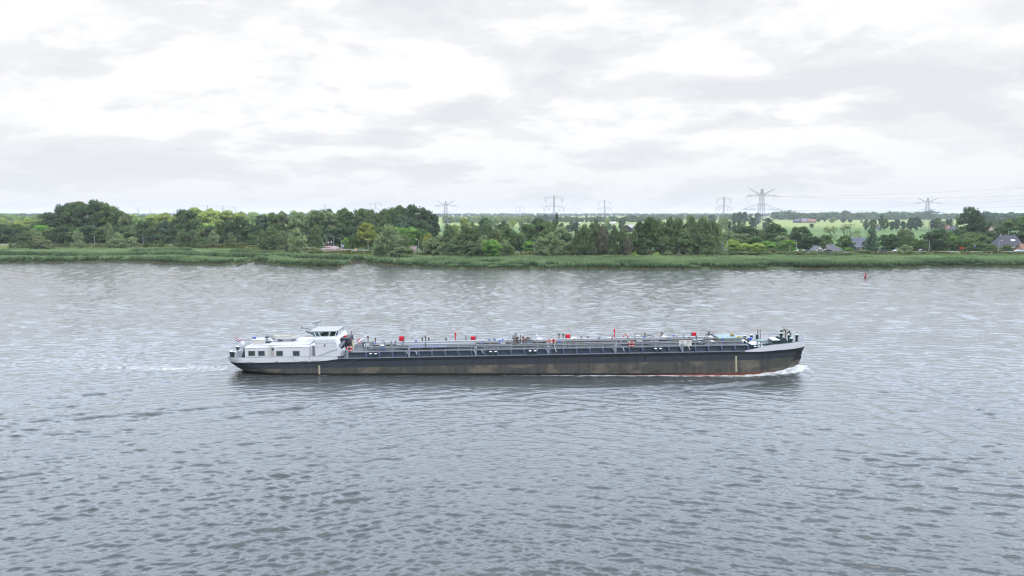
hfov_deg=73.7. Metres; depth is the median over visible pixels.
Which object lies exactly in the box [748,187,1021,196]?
power cable
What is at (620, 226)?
broadleaf tree
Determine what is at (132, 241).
shrub
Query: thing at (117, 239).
willow tree
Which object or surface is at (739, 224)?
broadleaf tree
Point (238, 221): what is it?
broadleaf tree
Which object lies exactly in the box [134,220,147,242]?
broadleaf tree
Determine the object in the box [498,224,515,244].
broadleaf tree
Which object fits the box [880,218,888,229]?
broadleaf tree
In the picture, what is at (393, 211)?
broadleaf tree
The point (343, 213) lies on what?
broadleaf tree
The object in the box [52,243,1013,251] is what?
verge grass
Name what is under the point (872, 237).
conifer tree
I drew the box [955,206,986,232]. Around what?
broadleaf tree
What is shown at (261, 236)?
willow tree
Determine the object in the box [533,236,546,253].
willow tree
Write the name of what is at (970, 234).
broadleaf tree
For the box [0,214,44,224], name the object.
wood
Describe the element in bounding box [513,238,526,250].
broadleaf tree
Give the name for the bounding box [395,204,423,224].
broadleaf tree
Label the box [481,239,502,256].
broadleaf tree
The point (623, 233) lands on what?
willow tree
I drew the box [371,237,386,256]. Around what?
willow tree
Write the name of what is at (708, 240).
willow tree
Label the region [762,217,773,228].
broadleaf tree
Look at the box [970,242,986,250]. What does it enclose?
broadleaf tree
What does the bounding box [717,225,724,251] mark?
willow tree
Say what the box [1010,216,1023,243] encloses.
broadleaf tree
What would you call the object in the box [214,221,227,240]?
broadleaf tree
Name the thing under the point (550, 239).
willow tree
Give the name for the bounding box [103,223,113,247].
willow tree
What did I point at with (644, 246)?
willow tree
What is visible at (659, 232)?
willow tree
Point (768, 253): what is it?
shrub
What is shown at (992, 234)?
broadleaf tree
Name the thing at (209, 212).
broadleaf tree
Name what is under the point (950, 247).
broadleaf tree
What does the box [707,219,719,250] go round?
willow tree
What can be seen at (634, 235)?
willow tree
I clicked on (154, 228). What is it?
broadleaf tree
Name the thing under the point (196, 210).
broadleaf tree
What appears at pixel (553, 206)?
lattice pylon
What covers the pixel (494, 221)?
broadleaf tree
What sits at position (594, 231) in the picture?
tree
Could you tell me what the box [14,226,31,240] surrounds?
broadleaf tree
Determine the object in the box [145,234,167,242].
broadleaf tree
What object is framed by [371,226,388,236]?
broadleaf tree
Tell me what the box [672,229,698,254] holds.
willow tree
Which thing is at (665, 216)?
wood
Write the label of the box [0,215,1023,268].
ground
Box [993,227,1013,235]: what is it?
broadleaf tree
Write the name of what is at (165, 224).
broadleaf tree
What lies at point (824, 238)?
broadleaf tree
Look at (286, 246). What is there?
lombardy poplar
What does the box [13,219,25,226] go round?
broadleaf tree
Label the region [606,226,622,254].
tree
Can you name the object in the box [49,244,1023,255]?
dike grass
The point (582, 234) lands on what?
willow tree
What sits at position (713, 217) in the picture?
broadleaf tree
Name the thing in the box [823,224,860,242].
half bare tree
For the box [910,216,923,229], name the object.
broadleaf tree
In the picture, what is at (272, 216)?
broadleaf tree
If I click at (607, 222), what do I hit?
broadleaf tree
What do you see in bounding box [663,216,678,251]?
willow tree
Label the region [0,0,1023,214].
sky
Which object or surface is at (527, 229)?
broadleaf tree
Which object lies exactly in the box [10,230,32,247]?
willow tree
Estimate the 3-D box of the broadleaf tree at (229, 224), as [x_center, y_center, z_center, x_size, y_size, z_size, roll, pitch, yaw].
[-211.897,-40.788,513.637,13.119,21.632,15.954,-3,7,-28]
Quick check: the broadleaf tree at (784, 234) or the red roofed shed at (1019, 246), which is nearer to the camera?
the red roofed shed at (1019, 246)
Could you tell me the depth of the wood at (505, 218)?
1708.41 m
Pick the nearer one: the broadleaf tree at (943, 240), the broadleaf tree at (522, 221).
the broadleaf tree at (943, 240)
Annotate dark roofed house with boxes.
[991,234,1022,249]
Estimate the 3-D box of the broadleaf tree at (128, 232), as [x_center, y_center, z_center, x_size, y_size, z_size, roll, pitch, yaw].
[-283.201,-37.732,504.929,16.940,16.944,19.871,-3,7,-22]
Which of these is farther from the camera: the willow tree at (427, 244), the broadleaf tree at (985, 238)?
the broadleaf tree at (985, 238)
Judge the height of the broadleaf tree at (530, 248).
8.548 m
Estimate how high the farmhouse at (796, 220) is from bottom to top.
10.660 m
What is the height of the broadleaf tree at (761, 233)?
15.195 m
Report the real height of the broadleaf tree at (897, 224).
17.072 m
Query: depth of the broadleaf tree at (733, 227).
845.19 m
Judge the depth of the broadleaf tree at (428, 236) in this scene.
437.99 m
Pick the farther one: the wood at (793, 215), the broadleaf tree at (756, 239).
the wood at (793, 215)
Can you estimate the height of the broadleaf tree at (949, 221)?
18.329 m
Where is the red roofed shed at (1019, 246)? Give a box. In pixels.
[1014,244,1023,249]
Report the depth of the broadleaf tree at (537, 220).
464.85 m
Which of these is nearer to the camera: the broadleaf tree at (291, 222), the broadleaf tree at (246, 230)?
the broadleaf tree at (246, 230)
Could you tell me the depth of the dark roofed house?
437.03 m
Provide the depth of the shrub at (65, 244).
465.08 m
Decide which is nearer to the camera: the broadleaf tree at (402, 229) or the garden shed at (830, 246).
the garden shed at (830, 246)
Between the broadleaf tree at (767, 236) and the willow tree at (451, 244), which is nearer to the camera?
the willow tree at (451, 244)
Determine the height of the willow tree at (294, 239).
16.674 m
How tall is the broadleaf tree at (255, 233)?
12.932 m
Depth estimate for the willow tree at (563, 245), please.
368.30 m
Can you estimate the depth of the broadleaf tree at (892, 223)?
995.18 m
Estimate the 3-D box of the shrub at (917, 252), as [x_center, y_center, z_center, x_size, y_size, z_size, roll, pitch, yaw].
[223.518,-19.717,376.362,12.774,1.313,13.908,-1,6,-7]
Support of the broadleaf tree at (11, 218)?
on the ground at (817, 230)
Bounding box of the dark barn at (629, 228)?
[621,225,635,231]
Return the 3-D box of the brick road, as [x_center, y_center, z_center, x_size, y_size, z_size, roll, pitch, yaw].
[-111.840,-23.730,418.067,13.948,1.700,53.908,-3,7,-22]
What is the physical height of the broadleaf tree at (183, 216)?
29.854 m
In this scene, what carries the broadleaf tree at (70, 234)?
on the ground at (817, 230)
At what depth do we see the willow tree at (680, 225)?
376.99 m
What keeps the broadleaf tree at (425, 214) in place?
on the ground at (817, 230)
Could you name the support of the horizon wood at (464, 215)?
on the ground at (817, 230)
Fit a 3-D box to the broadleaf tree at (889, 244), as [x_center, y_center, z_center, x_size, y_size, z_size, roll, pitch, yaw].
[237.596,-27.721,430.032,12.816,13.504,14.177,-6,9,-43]
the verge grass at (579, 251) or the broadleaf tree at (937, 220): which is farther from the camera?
the broadleaf tree at (937, 220)
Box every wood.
[0,213,40,215]
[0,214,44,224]
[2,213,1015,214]
[29,213,526,216]
[139,215,418,222]
[441,214,534,222]
[500,213,958,216]
[519,214,559,222]
[559,215,659,221]
[626,214,731,219]
[770,210,938,219]
[843,213,1018,219]
[980,211,1023,224]
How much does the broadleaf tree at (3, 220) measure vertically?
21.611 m
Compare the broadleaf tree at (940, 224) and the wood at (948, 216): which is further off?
the wood at (948, 216)
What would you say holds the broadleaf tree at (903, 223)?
on the ground at (817, 230)
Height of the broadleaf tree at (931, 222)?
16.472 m
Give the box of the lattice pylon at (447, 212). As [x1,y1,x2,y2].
[434,201,459,231]
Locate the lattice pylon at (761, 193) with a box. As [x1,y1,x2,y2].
[742,188,781,228]
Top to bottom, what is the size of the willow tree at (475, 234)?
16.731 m
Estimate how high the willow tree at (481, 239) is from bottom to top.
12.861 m
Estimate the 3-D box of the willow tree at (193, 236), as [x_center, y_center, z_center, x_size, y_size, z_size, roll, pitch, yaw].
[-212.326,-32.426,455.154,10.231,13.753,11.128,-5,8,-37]
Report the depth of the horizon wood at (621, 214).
4609.38 m
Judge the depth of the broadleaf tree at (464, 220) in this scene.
755.89 m
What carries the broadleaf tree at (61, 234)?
on the ground at (817, 230)
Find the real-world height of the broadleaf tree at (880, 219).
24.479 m
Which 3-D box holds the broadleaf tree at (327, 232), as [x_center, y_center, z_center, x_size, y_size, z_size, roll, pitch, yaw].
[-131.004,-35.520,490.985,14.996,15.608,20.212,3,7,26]
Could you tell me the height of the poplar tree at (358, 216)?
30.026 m
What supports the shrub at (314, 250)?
on the ground at (817, 230)
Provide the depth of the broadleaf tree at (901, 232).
444.63 m
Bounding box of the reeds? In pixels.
[0,246,1023,268]
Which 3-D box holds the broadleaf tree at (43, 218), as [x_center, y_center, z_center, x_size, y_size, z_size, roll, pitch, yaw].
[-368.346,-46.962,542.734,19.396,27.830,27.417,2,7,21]
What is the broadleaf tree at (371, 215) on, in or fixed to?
on the ground at (817, 230)
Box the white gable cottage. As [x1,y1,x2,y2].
[810,245,823,250]
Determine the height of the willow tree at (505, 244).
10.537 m
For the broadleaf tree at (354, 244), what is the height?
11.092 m
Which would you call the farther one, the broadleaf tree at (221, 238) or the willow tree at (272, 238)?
the broadleaf tree at (221, 238)
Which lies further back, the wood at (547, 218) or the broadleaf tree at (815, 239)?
the wood at (547, 218)
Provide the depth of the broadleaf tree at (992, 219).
993.61 m
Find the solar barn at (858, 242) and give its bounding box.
[840,237,872,250]
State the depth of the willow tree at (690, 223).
374.67 m
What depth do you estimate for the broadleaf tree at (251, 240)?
457.80 m
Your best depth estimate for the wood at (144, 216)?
1536.19 m
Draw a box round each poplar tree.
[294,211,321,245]
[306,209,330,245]
[320,211,346,245]
[346,209,367,227]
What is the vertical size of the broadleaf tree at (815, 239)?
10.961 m
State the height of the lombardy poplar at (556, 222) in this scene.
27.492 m
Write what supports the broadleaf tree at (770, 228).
on the ground at (817, 230)
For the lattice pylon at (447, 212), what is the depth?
943.20 m
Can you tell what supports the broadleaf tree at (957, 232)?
on the ground at (817, 230)
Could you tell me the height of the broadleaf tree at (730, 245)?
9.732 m
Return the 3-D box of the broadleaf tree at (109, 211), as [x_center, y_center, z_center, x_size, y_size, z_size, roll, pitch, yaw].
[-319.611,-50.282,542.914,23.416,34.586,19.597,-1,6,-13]
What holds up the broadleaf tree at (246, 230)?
on the ground at (817, 230)
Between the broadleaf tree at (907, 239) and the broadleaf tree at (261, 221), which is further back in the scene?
the broadleaf tree at (261, 221)
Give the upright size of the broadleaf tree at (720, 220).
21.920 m
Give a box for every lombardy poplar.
[285,235,288,251]
[555,213,559,235]
[955,213,958,229]
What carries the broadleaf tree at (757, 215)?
on the ground at (817, 230)
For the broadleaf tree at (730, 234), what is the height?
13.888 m
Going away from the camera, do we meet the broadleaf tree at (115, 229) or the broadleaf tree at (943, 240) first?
the broadleaf tree at (943, 240)
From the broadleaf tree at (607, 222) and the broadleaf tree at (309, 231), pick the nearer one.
the broadleaf tree at (309, 231)
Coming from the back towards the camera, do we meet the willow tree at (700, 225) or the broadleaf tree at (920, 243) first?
the broadleaf tree at (920, 243)
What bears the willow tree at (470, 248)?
on the ground at (817, 230)
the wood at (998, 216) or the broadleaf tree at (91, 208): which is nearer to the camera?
the broadleaf tree at (91, 208)
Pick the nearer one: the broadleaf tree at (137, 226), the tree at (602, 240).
the tree at (602, 240)
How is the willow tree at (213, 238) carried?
on the ground at (817, 230)
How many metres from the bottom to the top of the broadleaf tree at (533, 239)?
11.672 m
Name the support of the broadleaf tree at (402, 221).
on the ground at (817, 230)
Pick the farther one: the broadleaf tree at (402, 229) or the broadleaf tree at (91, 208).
the broadleaf tree at (91, 208)
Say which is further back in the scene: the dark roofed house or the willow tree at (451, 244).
the dark roofed house
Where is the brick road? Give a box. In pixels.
[321,246,344,251]
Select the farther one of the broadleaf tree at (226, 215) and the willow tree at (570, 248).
the broadleaf tree at (226, 215)
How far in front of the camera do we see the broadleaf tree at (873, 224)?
994.80 m
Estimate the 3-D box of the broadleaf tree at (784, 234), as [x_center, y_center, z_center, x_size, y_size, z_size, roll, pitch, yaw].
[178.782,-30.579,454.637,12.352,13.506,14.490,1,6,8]
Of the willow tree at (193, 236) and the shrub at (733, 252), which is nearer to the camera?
the shrub at (733, 252)
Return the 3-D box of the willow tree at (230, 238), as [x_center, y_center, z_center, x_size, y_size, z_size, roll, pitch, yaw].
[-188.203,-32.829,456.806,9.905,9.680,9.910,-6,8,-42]
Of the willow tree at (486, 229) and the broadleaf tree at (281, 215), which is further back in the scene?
the broadleaf tree at (281, 215)
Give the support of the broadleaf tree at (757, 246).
on the ground at (817, 230)
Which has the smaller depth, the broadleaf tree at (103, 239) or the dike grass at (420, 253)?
the dike grass at (420, 253)
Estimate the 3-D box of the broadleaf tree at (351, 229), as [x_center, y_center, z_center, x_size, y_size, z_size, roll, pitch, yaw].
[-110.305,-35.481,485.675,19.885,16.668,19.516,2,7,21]
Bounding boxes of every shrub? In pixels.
[30,236,54,248]
[62,240,68,246]
[122,237,139,247]
[158,238,163,246]
[301,246,329,254]
[502,245,514,255]
[663,250,672,255]
[728,251,738,255]
[758,251,773,255]
[854,249,874,253]
[896,245,912,252]
[911,251,929,253]
[969,252,988,255]
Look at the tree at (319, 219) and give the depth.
528.98 m
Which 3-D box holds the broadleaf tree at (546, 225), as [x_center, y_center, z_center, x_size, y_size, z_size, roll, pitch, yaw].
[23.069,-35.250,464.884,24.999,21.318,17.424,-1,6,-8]
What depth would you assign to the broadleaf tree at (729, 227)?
845.82 m
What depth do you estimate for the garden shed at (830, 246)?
418.63 m
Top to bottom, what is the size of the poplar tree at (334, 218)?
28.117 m
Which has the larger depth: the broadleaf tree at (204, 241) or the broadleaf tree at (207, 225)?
the broadleaf tree at (207, 225)
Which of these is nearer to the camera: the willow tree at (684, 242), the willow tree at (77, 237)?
the willow tree at (684, 242)
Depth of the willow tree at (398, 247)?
363.98 m
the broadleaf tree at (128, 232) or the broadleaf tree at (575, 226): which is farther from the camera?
the broadleaf tree at (575, 226)
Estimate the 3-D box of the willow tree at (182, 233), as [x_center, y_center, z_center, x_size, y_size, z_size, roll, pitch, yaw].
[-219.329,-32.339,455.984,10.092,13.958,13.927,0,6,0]
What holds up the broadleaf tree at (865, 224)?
on the ground at (817, 230)
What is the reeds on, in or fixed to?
on the ground at (817, 230)
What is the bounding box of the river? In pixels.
[0,262,1023,575]
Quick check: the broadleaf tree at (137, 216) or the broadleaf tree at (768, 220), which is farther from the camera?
the broadleaf tree at (768, 220)
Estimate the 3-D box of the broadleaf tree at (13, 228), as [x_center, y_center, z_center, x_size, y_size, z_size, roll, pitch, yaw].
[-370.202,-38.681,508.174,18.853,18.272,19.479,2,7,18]
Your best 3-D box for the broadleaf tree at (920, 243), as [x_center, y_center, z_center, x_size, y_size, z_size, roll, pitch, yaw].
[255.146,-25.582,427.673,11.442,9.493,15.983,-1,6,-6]
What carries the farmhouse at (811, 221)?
on the ground at (817, 230)
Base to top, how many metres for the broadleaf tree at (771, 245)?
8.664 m
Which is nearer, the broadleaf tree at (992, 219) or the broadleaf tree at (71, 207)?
the broadleaf tree at (71, 207)
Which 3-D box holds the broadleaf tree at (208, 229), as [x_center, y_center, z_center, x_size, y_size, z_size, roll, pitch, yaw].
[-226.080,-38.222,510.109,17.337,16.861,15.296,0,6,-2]
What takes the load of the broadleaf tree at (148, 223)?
on the ground at (817, 230)
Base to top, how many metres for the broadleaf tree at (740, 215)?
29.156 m
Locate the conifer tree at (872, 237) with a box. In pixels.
[861,227,881,251]
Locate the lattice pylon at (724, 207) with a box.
[715,197,730,224]
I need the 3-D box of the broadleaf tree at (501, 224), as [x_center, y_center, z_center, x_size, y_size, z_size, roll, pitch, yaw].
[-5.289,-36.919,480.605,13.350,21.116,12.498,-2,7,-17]
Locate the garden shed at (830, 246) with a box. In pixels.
[824,244,835,249]
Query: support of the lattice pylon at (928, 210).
on the ground at (817, 230)
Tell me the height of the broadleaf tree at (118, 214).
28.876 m
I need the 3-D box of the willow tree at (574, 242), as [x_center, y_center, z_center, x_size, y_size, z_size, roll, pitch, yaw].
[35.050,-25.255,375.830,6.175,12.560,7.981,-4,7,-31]
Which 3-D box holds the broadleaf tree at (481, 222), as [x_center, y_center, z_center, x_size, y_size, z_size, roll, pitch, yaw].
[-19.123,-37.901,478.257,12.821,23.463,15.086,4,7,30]
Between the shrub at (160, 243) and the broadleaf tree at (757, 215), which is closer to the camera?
the shrub at (160, 243)
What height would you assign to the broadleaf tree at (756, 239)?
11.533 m
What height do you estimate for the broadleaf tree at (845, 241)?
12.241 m
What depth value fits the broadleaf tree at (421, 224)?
520.39 m
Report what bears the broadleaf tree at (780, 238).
on the ground at (817, 230)
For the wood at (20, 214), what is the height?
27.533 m
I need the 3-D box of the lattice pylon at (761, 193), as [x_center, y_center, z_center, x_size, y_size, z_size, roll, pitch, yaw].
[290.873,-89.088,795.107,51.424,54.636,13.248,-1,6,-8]
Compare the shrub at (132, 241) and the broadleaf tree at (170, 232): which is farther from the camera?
the broadleaf tree at (170, 232)
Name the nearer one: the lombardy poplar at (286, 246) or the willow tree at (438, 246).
the willow tree at (438, 246)
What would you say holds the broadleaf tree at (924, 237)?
on the ground at (817, 230)
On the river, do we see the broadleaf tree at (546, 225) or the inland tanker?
the inland tanker
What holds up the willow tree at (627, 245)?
on the ground at (817, 230)
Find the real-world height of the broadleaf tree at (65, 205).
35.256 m
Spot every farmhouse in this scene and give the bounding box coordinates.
[793,219,800,222]
[801,218,809,222]
[806,219,815,222]
[947,225,955,230]
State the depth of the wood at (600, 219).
1872.46 m
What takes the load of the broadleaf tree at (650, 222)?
on the ground at (817, 230)
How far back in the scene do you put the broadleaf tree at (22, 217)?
912.30 m
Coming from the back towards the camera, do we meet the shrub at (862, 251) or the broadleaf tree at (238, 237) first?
the broadleaf tree at (238, 237)
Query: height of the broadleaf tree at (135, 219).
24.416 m
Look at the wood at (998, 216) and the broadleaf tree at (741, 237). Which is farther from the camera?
the wood at (998, 216)
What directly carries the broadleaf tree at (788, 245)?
on the ground at (817, 230)
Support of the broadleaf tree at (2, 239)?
on the ground at (817, 230)
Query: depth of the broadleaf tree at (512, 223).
1142.66 m
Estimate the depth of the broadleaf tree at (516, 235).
442.11 m
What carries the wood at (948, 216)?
on the ground at (817, 230)
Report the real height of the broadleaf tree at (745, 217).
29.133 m
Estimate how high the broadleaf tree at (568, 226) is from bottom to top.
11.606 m
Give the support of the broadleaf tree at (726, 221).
on the ground at (817, 230)
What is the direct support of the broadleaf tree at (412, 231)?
on the ground at (817, 230)
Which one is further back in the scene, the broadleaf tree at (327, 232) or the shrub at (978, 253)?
the broadleaf tree at (327, 232)
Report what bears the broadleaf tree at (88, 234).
on the ground at (817, 230)
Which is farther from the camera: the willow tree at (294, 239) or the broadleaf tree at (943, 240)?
the broadleaf tree at (943, 240)
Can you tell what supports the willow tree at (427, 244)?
on the ground at (817, 230)
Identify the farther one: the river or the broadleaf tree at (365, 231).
the broadleaf tree at (365, 231)
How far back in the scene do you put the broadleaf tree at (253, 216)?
630.17 m
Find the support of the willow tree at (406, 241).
on the ground at (817, 230)
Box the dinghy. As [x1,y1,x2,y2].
[272,333,299,340]
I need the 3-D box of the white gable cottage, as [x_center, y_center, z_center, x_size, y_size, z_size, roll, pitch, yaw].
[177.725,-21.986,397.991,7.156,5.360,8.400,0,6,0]
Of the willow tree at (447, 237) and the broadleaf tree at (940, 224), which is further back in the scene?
the broadleaf tree at (940, 224)
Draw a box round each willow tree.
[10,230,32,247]
[28,228,41,247]
[69,230,85,247]
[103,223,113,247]
[107,231,126,247]
[173,229,188,247]
[186,230,202,247]
[207,230,219,245]
[222,232,237,245]
[255,229,268,249]
[261,225,279,249]
[277,230,290,250]
[286,227,307,252]
[306,224,323,248]
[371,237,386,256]
[373,223,404,257]
[386,241,413,255]
[400,234,415,254]
[422,239,436,253]
[430,234,445,254]
[437,224,455,248]
[437,239,464,256]
[452,232,466,254]
[458,241,481,256]
[459,223,474,242]
[466,225,481,252]
[475,235,490,255]
[480,220,491,237]
[488,228,503,250]
[499,240,511,255]
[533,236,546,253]
[535,232,563,255]
[553,240,570,254]
[565,241,574,254]
[572,231,580,252]
[573,225,594,254]
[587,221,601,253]
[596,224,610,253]
[603,226,611,252]
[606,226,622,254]
[616,227,630,253]
[622,235,632,254]
[630,229,639,251]
[633,237,657,254]
[653,218,670,251]
[655,235,676,254]
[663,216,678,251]
[671,217,686,252]
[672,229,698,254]
[685,215,701,252]
[692,216,711,253]
[697,233,719,254]
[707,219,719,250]
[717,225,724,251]
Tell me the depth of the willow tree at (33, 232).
459.44 m
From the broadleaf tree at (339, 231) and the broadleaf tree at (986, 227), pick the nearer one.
the broadleaf tree at (339, 231)
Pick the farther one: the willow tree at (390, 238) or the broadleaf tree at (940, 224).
the broadleaf tree at (940, 224)
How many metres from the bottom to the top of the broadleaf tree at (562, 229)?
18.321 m
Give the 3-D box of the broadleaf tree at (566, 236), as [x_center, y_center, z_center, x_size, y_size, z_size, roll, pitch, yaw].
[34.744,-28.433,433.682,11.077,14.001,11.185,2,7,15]
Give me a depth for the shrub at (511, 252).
361.21 m
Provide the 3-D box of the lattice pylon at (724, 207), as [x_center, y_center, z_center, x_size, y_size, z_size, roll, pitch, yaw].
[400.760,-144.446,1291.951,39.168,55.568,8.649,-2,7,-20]
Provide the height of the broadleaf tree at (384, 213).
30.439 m
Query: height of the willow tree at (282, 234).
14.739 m
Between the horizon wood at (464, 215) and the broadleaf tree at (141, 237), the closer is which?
the broadleaf tree at (141, 237)
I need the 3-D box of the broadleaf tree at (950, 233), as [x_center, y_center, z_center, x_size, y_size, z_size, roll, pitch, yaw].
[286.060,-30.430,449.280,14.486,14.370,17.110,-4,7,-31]
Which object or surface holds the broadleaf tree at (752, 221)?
on the ground at (817, 230)
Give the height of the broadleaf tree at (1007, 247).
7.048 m
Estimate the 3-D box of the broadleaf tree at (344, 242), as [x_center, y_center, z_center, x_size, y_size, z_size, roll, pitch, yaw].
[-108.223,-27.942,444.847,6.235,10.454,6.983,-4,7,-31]
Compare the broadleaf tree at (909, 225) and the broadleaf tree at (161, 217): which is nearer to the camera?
the broadleaf tree at (161, 217)
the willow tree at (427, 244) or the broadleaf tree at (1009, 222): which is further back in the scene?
the broadleaf tree at (1009, 222)
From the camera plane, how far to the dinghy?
109.50 m
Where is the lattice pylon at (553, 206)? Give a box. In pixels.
[543,195,564,220]
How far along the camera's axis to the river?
78.25 m
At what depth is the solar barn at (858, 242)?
446.71 m
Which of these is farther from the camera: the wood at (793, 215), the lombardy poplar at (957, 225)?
the wood at (793, 215)
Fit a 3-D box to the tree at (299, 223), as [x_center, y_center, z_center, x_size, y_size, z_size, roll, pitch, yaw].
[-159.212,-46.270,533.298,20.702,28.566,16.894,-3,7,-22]
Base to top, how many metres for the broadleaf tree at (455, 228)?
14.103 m
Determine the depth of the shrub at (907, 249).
376.54 m
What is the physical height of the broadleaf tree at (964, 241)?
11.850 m
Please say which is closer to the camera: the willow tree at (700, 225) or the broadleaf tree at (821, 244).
the willow tree at (700, 225)
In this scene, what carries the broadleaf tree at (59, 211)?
on the ground at (817, 230)
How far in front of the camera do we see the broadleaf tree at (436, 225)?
534.46 m
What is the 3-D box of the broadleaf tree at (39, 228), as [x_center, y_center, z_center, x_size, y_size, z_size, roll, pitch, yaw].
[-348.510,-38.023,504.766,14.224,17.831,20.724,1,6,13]
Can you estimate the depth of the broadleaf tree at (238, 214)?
643.13 m
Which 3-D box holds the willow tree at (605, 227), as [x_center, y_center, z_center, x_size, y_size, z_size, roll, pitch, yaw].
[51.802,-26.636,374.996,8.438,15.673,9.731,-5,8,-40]
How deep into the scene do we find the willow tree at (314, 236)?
411.74 m
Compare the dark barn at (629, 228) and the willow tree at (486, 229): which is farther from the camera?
the dark barn at (629, 228)
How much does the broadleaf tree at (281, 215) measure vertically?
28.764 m
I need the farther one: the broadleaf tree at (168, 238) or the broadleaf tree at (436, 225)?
the broadleaf tree at (436, 225)
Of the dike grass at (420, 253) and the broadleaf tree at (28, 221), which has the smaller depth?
the dike grass at (420, 253)
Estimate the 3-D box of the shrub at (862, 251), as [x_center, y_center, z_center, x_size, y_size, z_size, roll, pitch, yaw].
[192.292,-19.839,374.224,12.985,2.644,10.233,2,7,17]
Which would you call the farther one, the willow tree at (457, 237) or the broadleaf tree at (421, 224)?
the broadleaf tree at (421, 224)
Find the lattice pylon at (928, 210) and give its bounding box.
[912,197,943,230]
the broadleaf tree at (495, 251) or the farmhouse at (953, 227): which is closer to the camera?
the broadleaf tree at (495, 251)
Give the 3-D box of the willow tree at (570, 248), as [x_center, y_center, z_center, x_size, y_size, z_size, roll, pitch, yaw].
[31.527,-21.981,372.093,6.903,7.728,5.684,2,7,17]
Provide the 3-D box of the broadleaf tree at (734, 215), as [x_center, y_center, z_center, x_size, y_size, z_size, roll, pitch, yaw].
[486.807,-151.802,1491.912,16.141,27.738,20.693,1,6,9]
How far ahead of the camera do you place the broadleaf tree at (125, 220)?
524.18 m
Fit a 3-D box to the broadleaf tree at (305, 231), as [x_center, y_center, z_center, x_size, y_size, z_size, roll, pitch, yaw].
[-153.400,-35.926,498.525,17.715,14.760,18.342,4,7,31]
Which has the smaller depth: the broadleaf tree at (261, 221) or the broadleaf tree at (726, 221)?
the broadleaf tree at (261, 221)
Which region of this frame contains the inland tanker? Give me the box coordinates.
[227,322,805,375]
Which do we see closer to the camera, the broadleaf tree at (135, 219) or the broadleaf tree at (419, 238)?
the broadleaf tree at (419, 238)
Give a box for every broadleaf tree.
[0,217,11,224]
[0,224,13,243]
[0,224,23,243]
[5,215,14,225]
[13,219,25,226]
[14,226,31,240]
[16,215,27,224]
[23,218,31,226]
[29,212,59,236]
[33,225,50,235]
[41,227,62,242]
[44,205,82,233]
[46,225,75,242]
[53,202,71,223]
[59,201,87,227]
[64,227,87,242]
[72,199,109,232]
[72,225,100,242]
[89,226,110,242]
[95,203,120,237]
[102,227,121,242]
[110,210,124,230]
[117,213,135,228]
[118,226,137,242]
[130,214,145,221]
[131,216,139,230]
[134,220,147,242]
[134,231,153,242]
[138,219,154,240]
[145,214,161,221]
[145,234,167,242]
[146,222,164,242]
[151,212,176,230]
[158,220,170,236]
[162,235,181,242]
[165,227,179,242]
[169,209,204,239]
[178,207,210,225]
[192,208,225,226]
[195,236,208,243]
[198,223,215,231]
[199,226,221,240]
[204,235,228,243]
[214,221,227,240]
[215,210,233,221]
[221,220,237,242]
[223,234,248,241]
[227,216,249,236]
[231,211,250,220]
[239,225,261,239]
[243,211,258,224]
[246,234,257,244]
[247,231,260,243]
[249,215,269,231]
[266,212,286,230]
[274,211,295,237]
[286,210,305,230]
[292,229,308,245]
[306,228,322,244]
[321,228,337,245]
[329,226,352,246]
[333,207,355,237]
[339,226,365,246]
[341,237,349,248]
[348,236,361,248]
[356,222,379,249]
[358,209,382,226]
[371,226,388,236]
[374,208,393,227]
[381,205,410,225]
[392,215,416,233]
[393,227,405,235]
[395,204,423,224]
[403,226,424,246]
[412,220,432,240]
[413,229,429,250]
[417,207,437,233]
[421,233,431,247]
[428,213,440,237]
[452,224,458,232]
[458,218,470,232]
[477,217,493,230]
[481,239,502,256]
[490,216,499,227]
[494,221,508,249]
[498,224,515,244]
[506,233,528,250]
[509,219,516,227]
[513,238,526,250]
[519,219,524,226]
[519,224,537,241]
[521,241,535,251]
[527,236,544,250]
[529,218,548,235]
[533,221,561,237]
[553,226,567,240]
[559,232,572,250]
[565,224,572,232]
[572,221,579,232]
[604,218,609,227]
[618,219,623,229]
[632,221,647,241]
[641,217,658,247]
[708,215,715,222]
[718,216,725,228]
[721,231,734,248]
[723,216,728,230]
[724,239,741,250]
[728,221,731,230]
[731,212,738,220]
[731,220,736,231]
[732,233,748,250]
[734,226,758,240]
[735,243,753,250]
[736,212,744,222]
[736,219,741,228]
[742,212,748,223]
[745,236,763,244]
[747,243,766,250]
[749,217,756,228]
[754,213,761,224]
[754,229,766,238]
[761,223,787,246]
[761,241,779,250]
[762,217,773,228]
[763,233,777,246]
[774,235,788,249]
[776,232,788,246]
[777,239,797,250]
[788,226,813,249]
[800,236,820,249]
[817,234,833,245]
[817,242,826,248]
[835,235,855,249]
[862,219,869,229]
[869,219,877,228]
[876,233,902,249]
[877,214,883,226]
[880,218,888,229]
[889,221,895,229]
[894,219,899,229]
[896,229,914,247]
[899,221,906,228]
[899,234,919,249]
[906,217,915,229]
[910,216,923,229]
[912,240,930,250]
[918,233,941,250]
[925,229,951,250]
[929,220,934,229]
[933,217,940,228]
[937,221,947,228]
[943,231,955,250]
[944,236,961,249]
[945,218,953,226]
[948,229,968,237]
[952,236,976,250]
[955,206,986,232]
[959,231,982,247]
[967,215,992,232]
[969,234,992,244]
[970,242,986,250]
[975,231,998,243]
[977,244,1002,250]
[987,216,997,224]
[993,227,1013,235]
[995,218,1023,240]
[1001,244,1014,250]
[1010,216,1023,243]
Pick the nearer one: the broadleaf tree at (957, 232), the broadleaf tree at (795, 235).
the broadleaf tree at (795, 235)
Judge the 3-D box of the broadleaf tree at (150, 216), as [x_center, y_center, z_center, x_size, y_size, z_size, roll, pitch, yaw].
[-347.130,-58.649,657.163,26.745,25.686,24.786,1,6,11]
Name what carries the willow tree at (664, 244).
on the ground at (817, 230)

